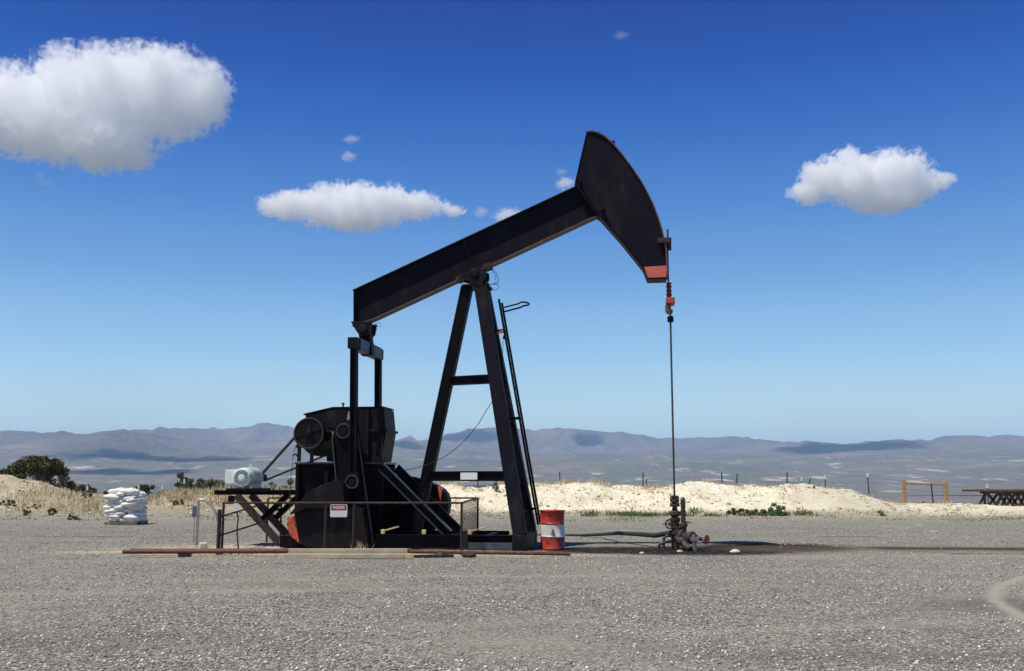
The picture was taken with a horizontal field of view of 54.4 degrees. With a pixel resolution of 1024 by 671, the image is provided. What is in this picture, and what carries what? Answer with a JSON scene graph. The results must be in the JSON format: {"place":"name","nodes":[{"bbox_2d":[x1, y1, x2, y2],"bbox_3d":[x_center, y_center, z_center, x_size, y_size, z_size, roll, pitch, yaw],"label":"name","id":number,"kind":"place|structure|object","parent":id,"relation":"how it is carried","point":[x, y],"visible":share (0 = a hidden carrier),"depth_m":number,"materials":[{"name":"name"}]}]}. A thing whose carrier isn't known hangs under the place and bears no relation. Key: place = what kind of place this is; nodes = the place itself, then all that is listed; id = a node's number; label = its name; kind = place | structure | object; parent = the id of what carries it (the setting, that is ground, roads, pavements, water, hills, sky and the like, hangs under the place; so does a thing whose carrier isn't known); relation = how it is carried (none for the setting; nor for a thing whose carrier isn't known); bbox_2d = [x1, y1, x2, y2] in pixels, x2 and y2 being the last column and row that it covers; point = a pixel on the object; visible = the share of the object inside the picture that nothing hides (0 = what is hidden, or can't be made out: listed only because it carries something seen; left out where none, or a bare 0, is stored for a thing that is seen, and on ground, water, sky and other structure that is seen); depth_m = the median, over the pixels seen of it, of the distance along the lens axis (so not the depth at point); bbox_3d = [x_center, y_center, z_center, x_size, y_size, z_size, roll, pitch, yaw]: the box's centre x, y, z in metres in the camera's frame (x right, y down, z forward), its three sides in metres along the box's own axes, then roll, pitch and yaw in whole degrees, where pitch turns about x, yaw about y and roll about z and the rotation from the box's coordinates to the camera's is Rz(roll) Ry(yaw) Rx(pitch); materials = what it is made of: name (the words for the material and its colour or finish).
{"place":"outdoors","nodes":[
{"label":"outdoors","id":0,"kind":"place"},
{"bbox_2d":[381,526,398,533],"bbox_3d":[-2.871,4.572,23.403,0.425,0.174,0.132,1,-8,-9],"label":"wood block","id":1,"kind":"object","parent":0,"point":[383,531],"depth_m":23.36,"materials":[{"name":"brown wood"}]},
{"bbox_2d":[0,474,1023,670],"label":"gravel ground","id":2,"kind":"structure","parent":0,"point":[511,637],"depth_m":14.75,"materials":[{"name":"grey gravel"}]},
{"bbox_2d":[0,464,11,474],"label":"juniper tree","id":3,"kind":"object","parent":2,"relation":"on","point":[8,471],"visible":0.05,"depth_m":61.04,"materials":[{"name":"green plant"}]},
{"bbox_2d":[0,499,15,505],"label":"shrub","id":4,"kind":"object","parent":2,"relation":"on","point":[8,501],"visible":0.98,"depth_m":45.39,"materials":[{"name":"green plant"}]},
{"bbox_2d":[22,509,31,515],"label":"shrub","id":5,"kind":"object","parent":2,"relation":"on","point":[26,512],"visible":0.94,"depth_m":43.77,"materials":[{"name":"green plant"}]},
{"bbox_2d":[10,455,76,488],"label":"juniper tree","id":6,"kind":"object","parent":2,"relation":"on","point":[40,468],"visible":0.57,"depth_m":58.89,"materials":[{"name":"green plant"}]},
{"bbox_2d":[48,508,56,515],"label":"shrub","id":7,"kind":"object","parent":2,"relation":"on","point":[52,509],"visible":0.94,"depth_m":44.31,"materials":[{"name":"green plant"}]},
{"bbox_2d":[67,514,80,519],"bbox_3d":[-17.532,7.373,39.814,0.460,0.481,0.808,0,-8,0],"label":"shrub","id":8,"kind":"object","parent":2,"relation":"on","point":[73,517],"visible":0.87,"depth_m":39.78,"materials":[{"name":"green plant"}]},
{"bbox_2d":[70,483,96,492],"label":"juniper tree","id":9,"kind":"object","parent":2,"relation":"on","point":[81,487],"visible":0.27,"depth_m":61.43,"materials":[{"name":"green plant"}]},
{"bbox_2d":[81,493,92,497],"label":"shrub","id":10,"kind":"object","parent":2,"relation":"on","point":[88,494],"visible":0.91,"depth_m":47.84,"materials":[{"name":"green plant"}]},
{"bbox_2d":[104,520,147,524],"bbox_3d":[-13.914,6.750,35.890,1.160,0.120,1.200,0,-8,0],"label":"pallet","id":11,"kind":"object","parent":2,"relation":"on","point":[123,523],"visible":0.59,"depth_m":35.35,"materials":[{"name":"grey wood"}]},
{"bbox_2d":[108,518,117,521],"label":"sack","id":12,"kind":"object","parent":11,"relation":"on","point":[112,520],"visible":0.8,"depth_m":35.31,"materials":[{"name":"white fabric"}]},
{"bbox_2d":[105,515,122,519],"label":"sack","id":13,"kind":"object","parent":12,"relation":"on","point":[117,517],"visible":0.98,"depth_m":35.28,"materials":[{"name":"white fabric"}]},
{"bbox_2d":[104,507,119,512],"bbox_3d":[-14.216,6.243,35.515,0.641,0.248,0.420,-4,-6,-15],"label":"sack","id":14,"kind":"object","parent":13,"relation":"on","point":[111,510],"visible":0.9,"depth_m":35.34,"materials":[{"name":"white fabric"}]},
{"bbox_2d":[103,505,112,509],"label":"sack","id":15,"kind":"object","parent":14,"relation":"on","point":[107,507],"visible":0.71,"depth_m":35.38,"materials":[{"name":"white fabric"}]},
{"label":"sack","id":16,"kind":"object","parent":15,"relation":"on","visible":0},
{"bbox_2d":[103,494,120,500],"bbox_3d":[-14.256,5.780,35.564,0.656,0.247,0.445,3,-12,11],"label":"sack","id":17,"kind":"object","parent":16,"relation":"on","point":[113,497],"visible":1,"depth_m":35.38,"materials":[{"name":"white fabric"}]},
{"bbox_2d":[106,502,119,506],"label":"sack","id":18,"kind":"object","parent":14,"relation":"on","point":[113,504],"visible":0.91,"depth_m":35.39,"materials":[{"name":"white fabric"}]},
{"bbox_2d":[114,505,124,509],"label":"sack","id":19,"kind":"object","parent":14,"relation":"on","point":[118,507],"visible":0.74,"depth_m":35.32,"materials":[{"name":"white fabric"}]},
{"bbox_2d":[115,499,125,503],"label":"sack","id":20,"kind":"object","parent":19,"relation":"on","point":[119,501],"visible":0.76,"depth_m":35.40,"materials":[{"name":"white fabric"}]},
{"bbox_2d":[115,492,125,496],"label":"sack","id":21,"kind":"object","parent":20,"relation":"on","point":[119,494],"visible":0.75,"depth_m":35.43,"materials":[{"name":"white fabric"}]},
{"bbox_2d":[120,495,137,500],"bbox_3d":[-13.694,5.808,35.615,0.564,0.200,0.430,-6,-5,6],"label":"sack","id":22,"kind":"object","parent":20,"relation":"on","point":[124,498],"visible":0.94,"depth_m":35.44,"materials":[{"name":"white fabric"}]},
{"bbox_2d":[118,517,127,521],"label":"sack","id":23,"kind":"object","parent":11,"relation":"on","point":[121,519],"visible":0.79,"depth_m":35.31,"materials":[{"name":"white fabric"}]},
{"bbox_2d":[115,511,127,515],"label":"sack","id":24,"kind":"object","parent":23,"relation":"on","point":[121,513],"visible":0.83,"depth_m":35.31,"materials":[{"name":"white fabric"}]},
{"bbox_2d":[120,508,136,511],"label":"sack","id":25,"kind":"object","parent":24,"relation":"on","point":[128,510],"visible":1,"depth_m":35.40,"materials":[{"name":"white fabric"}]},
{"bbox_2d":[125,505,140,509],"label":"sack","id":26,"kind":"object","parent":25,"relation":"on","point":[136,507],"visible":0.78,"depth_m":35.51,"materials":[{"name":"white fabric"}]},
{"bbox_2d":[120,501,138,506],"bbox_3d":[-13.653,6.018,35.523,0.597,0.194,0.420,-7,-10,2],"label":"sack","id":27,"kind":"object","parent":26,"relation":"on","point":[127,504],"visible":1,"depth_m":35.35,"materials":[{"name":"white fabric"}]},
{"bbox_2d":[126,497,141,502],"bbox_3d":[-13.541,5.904,35.642,0.381,0.209,0.647,-8,-11,7],"label":"sack","id":28,"kind":"object","parent":27,"relation":"on","point":[138,499],"visible":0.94,"depth_m":35.39,"materials":[{"name":"white fabric"}]},
{"bbox_2d":[134,484,160,495],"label":"juniper tree","id":29,"kind":"object","parent":2,"relation":"on","point":[145,489],"visible":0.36,"depth_m":61.02,"materials":[{"name":"green plant"}]},
{"bbox_2d":[170,499,183,505],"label":"shrub","id":30,"kind":"object","parent":2,"relation":"on","point":[176,502],"visible":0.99,"depth_m":45.96,"materials":[{"name":"green plant"}]},
{"bbox_2d":[174,472,186,488],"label":"juniper tree","id":31,"kind":"object","parent":2,"relation":"on","point":[180,475],"visible":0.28,"depth_m":61.27,"materials":[{"name":"green plant"}]},
{"bbox_2d":[178,554,191,556],"bbox_3d":[-6.920,4.642,21.055,0.200,0.070,0.300,0,-8,0],"label":"support block","id":32,"kind":"object","parent":2,"relation":"on","point":[184,555],"depth_m":20.91,"materials":[{"name":"wood"}]},
{"bbox_2d":[122,549,409,553],"bbox_3d":[-5.166,4.556,21.017,5.987,0.086,0.090,0,-8,-3],"label":"steel pipe","id":33,"kind":"object","parent":32,"relation":"on","point":[203,551],"visible":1,"depth_m":20.93,"materials":[{"name":"brown metal"}]},
{"bbox_2d":[179,478,206,489],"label":"juniper tree","id":34,"kind":"object","parent":2,"relation":"on","point":[189,483],"visible":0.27,"depth_m":60.98,"materials":[{"name":"green plant"}]},
{"bbox_2d":[192,505,196,542],"bbox_3d":[-8.108,4.841,25.378,0.100,1.000,0.080,0,-8,0],"label":"meter post","id":35,"kind":"object","parent":2,"relation":"on","point":[194,511],"visible":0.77,"depth_m":25.38,"materials":[{"name":"metal"}]},
{"bbox_2d":[199,542,207,547],"bbox_3d":[-7.179,4.895,23.140,0.180,0.160,0.180,3,-9,-23],"label":"white block","id":36,"kind":"object","parent":2,"relation":"on","point":[203,544],"depth_m":23.07,"materials":[{"name":"concrete"}]},
{"bbox_2d":[195,498,217,544],"bbox_3d":[-7.538,4.634,24.625,0.609,1.197,0.067,0,-8,0],"label":"bent conduit","id":37,"kind":"object","parent":2,"relation":"on","point":[198,511],"visible":0.84,"depth_m":24.63,"materials":[{"name":"metal"}]},
{"bbox_2d":[129,548,300,549],"bbox_3d":[-6.362,4.607,21.338,3.644,0.080,0.084,0,-8,-1],"label":"steel pipe","id":38,"kind":"object","parent":2,"relation":"on","point":[215,548],"visible":0.28,"depth_m":21.34,"materials":[{"name":"brown metal"}]},
{"bbox_2d":[201,478,236,490],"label":"juniper tree","id":39,"kind":"object","parent":2,"relation":"on","point":[210,483],"visible":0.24,"depth_m":60.84,"materials":[{"name":"green plant"}]},
{"bbox_2d":[281,479,293,488],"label":"juniper tree","id":40,"kind":"object","parent":2,"relation":"on","point":[288,481],"visible":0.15,"depth_m":61.51,"materials":[{"name":"green plant"}]},
{"bbox_2d":[284,554,404,558],"bbox_3d":[-3.461,4.557,20.562,2.467,0.090,0.140,0,-8,0],"label":"timber","id":41,"kind":"object","parent":2,"relation":"on","point":[347,556],"visible":1,"depth_m":20.49,"materials":[{"name":"beige wood"}]},
{"bbox_2d":[288,549,407,553],"bbox_3d":[-3.417,4.501,20.772,2.477,0.100,0.120,0,-8,0],"label":"timber","id":42,"kind":"object","parent":41,"relation":"on","point":[347,551],"visible":0.91,"depth_m":20.71,"materials":[{"name":"beige wood"}]},
{"bbox_2d":[216,497,478,554],"bbox_3d":[-3.634,4.539,23.727,5.540,1.272,4.391,0,-8,0],"label":"guard rail","id":43,"kind":"object","parent":2,"relation":"on","point":[474,521],"visible":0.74,"depth_m":21.68,"materials":[{"name":"metal"}]},
{"bbox_2d":[330,504,346,516],"bbox_3d":[-3.764,3.808,21.625,0.370,0.270,0.013,0,-8,0],"label":"warning sign","id":44,"kind":"object","parent":43,"relation":"attached to","point":[338,510],"visible":1,"depth_m":21.62,"materials":[{"name":"white metal"}]},
{"bbox_2d":[351,540,374,548],"bbox_3d":[-3.380,4.772,22.613,0.542,0.303,0.432,4,-9,-23],"label":"grass tuft","id":45,"kind":"object","parent":2,"relation":"on","point":[359,544],"visible":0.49,"depth_m":22.55,"materials":[{"name":"beige plant"}]},
{"bbox_2d":[4,477,772,514],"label":"dry grass","id":46,"kind":"structure","parent":2,"relation":"on","point":[177,493],"depth_m":47.48,"materials":[{"name":"beige plant"}]},
{"bbox_2d":[406,553,412,558],"bbox_3d":[-2.126,4.557,20.562,0.135,0.100,0.130,0,-8,0],"label":"timber","id":47,"kind":"object","parent":2,"relation":"on","point":[409,555],"visible":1,"depth_m":20.50,"materials":[{"name":"brown wood"}]},
{"bbox_2d":[413,554,453,557],"bbox_3d":[-1.643,4.619,20.856,0.838,0.050,0.120,2,-8,-14],"label":"board","id":48,"kind":"object","parent":2,"relation":"on","point":[425,556],"visible":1,"depth_m":20.78,"materials":[{"name":"wood"}]},
{"bbox_2d":[435,551,446,557],"bbox_3d":[-1.491,4.603,20.955,0.293,0.119,0.300,0,-8,0],"label":"dirt clod","id":49,"kind":"object","parent":2,"relation":"on","point":[441,554],"visible":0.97,"depth_m":20.86,"materials":[{"name":"soil"}]},
{"bbox_2d":[214,130,674,549],"bbox_3d":[-1.667,0.053,24.797,11.331,10.237,2.870,-1,-8,7],"label":"pump jack","id":50,"kind":"object","parent":2,"relation":"on","point":[353,443],"visible":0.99,"depth_m":24.40,"materials":[{"name":"black paint"}]},
{"bbox_2d":[468,527,485,534],"bbox_3d":[-0.815,4.534,23.136,0.444,0.174,0.131,1,-8,-9],"label":"wood block","id":51,"kind":"object","parent":50,"relation":"on","point":[470,532],"depth_m":23.10,"materials":[{"name":"brown wood"}]},
{"bbox_2d":[462,551,475,557],"bbox_3d":[-0.908,4.606,20.973,0.312,0.118,0.317,0,-8,0],"label":"dirt clod","id":52,"kind":"object","parent":2,"relation":"on","point":[469,554],"visible":1,"depth_m":20.88,"materials":[{"name":"soil"}]},
{"bbox_2d":[410,550,570,555],"bbox_3d":[-0.494,4.651,21.306,3.498,0.101,0.080,-1,-8,5],"label":"steel pipe","id":53,"kind":"object","parent":2,"relation":"on","point":[493,552],"visible":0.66,"depth_m":21.26,"materials":[{"name":"brown metal"}]},
{"bbox_2d":[492,481,498,491],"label":"shrub","id":54,"kind":"object","parent":2,"relation":"on","point":[496,487],"visible":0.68,"depth_m":46.96,"materials":[{"name":"green plant"}]},
{"bbox_2d":[0,478,996,515],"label":"dry weeds","id":55,"kind":"object","parent":2,"relation":"on","point":[652,492],"visible":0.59,"depth_m":46.53,"materials":[{"name":"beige plant"}]},
{"bbox_2d":[0,474,1023,515],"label":"earth clods","id":56,"kind":"object","parent":2,"relation":"on","point":[480,489],"visible":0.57,"depth_m":45.78,"materials":[{"name":"beige soil"}]},
{"bbox_2d":[86,472,988,502],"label":"wire fence","id":57,"kind":"object","parent":2,"relation":"on","point":[786,474],"visible":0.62,"depth_m":57.86,"materials":[{"name":"metal"}]},
{"bbox_2d":[540,510,564,549],"bbox_3d":[0.957,4.573,23.484,0.605,0.895,0.602,3,-9,-17],"label":"oil drum","id":58,"kind":"object","parent":2,"relation":"on","point":[552,529],"visible":1,"depth_m":23.25,"materials":[{"name":"red paint"}]},
{"bbox_2d":[537,531,667,537],"bbox_3d":[1.987,5.339,26.966,2.027,0.468,7.605,7,-11,-40],"label":"flow line","id":59,"kind":"object","parent":2,"relation":"on","point":[653,535],"visible":0.65,"depth_m":25.24,"materials":[{"name":"black metal"}]},
{"bbox_2d":[657,496,709,550],"bbox_3d":[4.027,4.377,23.176,1.205,1.265,0.602,-5,-10,33],"label":"wellhead","id":60,"kind":"object","parent":2,"relation":"on","point":[679,534],"visible":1,"depth_m":23.30,"materials":[{"name":"metal"}]},
{"bbox_2d":[580,506,816,516],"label":"green weeds","id":61,"kind":"object","parent":2,"relation":"on","point":[630,513],"visible":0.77,"depth_m":43.84,"materials":[{"name":"green plant"}]},
{"bbox_2d":[730,549,739,552],"bbox_3d":[4.980,4.814,22.195,0.226,0.100,0.219,-6,-10,37],"label":"rock","id":62,"kind":"object","parent":2,"relation":"on","point":[734,551],"visible":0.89,"depth_m":22.12,"materials":[{"name":"stone"}]},
{"bbox_2d":[727,508,749,515],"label":"shrub","id":63,"kind":"object","parent":2,"relation":"on","point":[740,510],"visible":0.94,"depth_m":43.63,"materials":[{"name":"green plant"}]},
{"bbox_2d":[748,508,767,515],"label":"shrub","id":64,"kind":"object","parent":2,"relation":"on","point":[764,511],"visible":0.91,"depth_m":43.76,"materials":[{"name":"green plant"}]},
{"bbox_2d":[768,503,787,515],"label":"shrub","id":65,"kind":"object","parent":2,"relation":"on","point":[777,510],"visible":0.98,"depth_m":43.55,"materials":[{"name":"green plant"}]},
{"bbox_2d":[901,479,948,502],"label":"wooden frame","id":66,"kind":"object","parent":2,"relation":"on","point":[944,484],"visible":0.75,"depth_m":58.77,"materials":[{"name":"brown wood"}]},
{"bbox_2d":[978,492,1023,505],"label":"pipe rack","id":67,"kind":"object","parent":2,"relation":"on","point":[1010,499],"visible":0.78,"depth_m":50.27,"materials":[{"name":"metal"}]},
{"bbox_2d":[967,489,1011,489],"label":"steel pipe","id":68,"kind":"object","parent":67,"relation":"on","point":[989,489],"visible":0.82,"depth_m":50.63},
{"bbox_2d":[963,490,1023,491],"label":"steel pipe","id":69,"kind":"object","parent":67,"relation":"on","point":[993,490],"visible":1,"depth_m":50.16,"materials":[{"name":"metal"}]},
{"bbox_2d":[0,423,1023,503],"bbox_3d":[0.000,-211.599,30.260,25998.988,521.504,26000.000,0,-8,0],"label":"hills","id":70,"kind":"structure","parent":0,"point":[101,462],"depth_m":5378.57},
{"bbox_2d":[0,0,1023,443],"label":"sky","id":71,"kind":"structure","parent":0,"point":[196,196],"materials":[{"name":"blue"}]},
{"bbox_2d":[1,497,1023,522],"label":"green grass","id":72,"kind":"structure","parent":0,"point":[767,518],"depth_m":41.36,"materials":[{"name":"plant"}]},
{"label":"sack","id":73,"kind":"object","parent":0,"visible":0},
{"bbox_2d":[108,487,122,493],"bbox_3d":[-14.313,5.630,36.027,0.609,0.234,0.416,-5,-5,2],"label":"sack","id":74,"kind":"object","parent":73,"relation":"on","point":[113,491],"visible":0.67,"depth_m":35.84,"materials":[{"name":"white fabric"}]},
{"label":"sack","id":75,"kind":"object","parent":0,"visible":0},
{"bbox_2d":[122,514,139,519],"bbox_3d":[-13.567,6.468,35.465,0.594,0.215,0.407,3,-5,2],"label":"sack","id":76,"kind":"object","parent":75,"relation":"on","point":[130,517],"visible":1,"depth_m":35.31,"materials":[{"name":"white fabric"}]},
{"bbox_2d":[128,511,142,515],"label":"sack","id":77,"kind":"object","parent":75,"relation":"on","point":[138,513],"visible":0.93,"depth_m":35.49,"materials":[{"name":"white fabric"}]},
{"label":"sack","id":78,"kind":"object","parent":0,"visible":0},
{"bbox_2d":[119,488,136,493],"bbox_3d":[-13.754,5.579,35.632,0.575,0.204,0.403,5,-3,6],"label":"sack","id":79,"kind":"object","parent":78,"relation":"on","point":[127,491],"visible":1,"depth_m":35.46,"materials":[{"name":"white fabric"}]}
]}

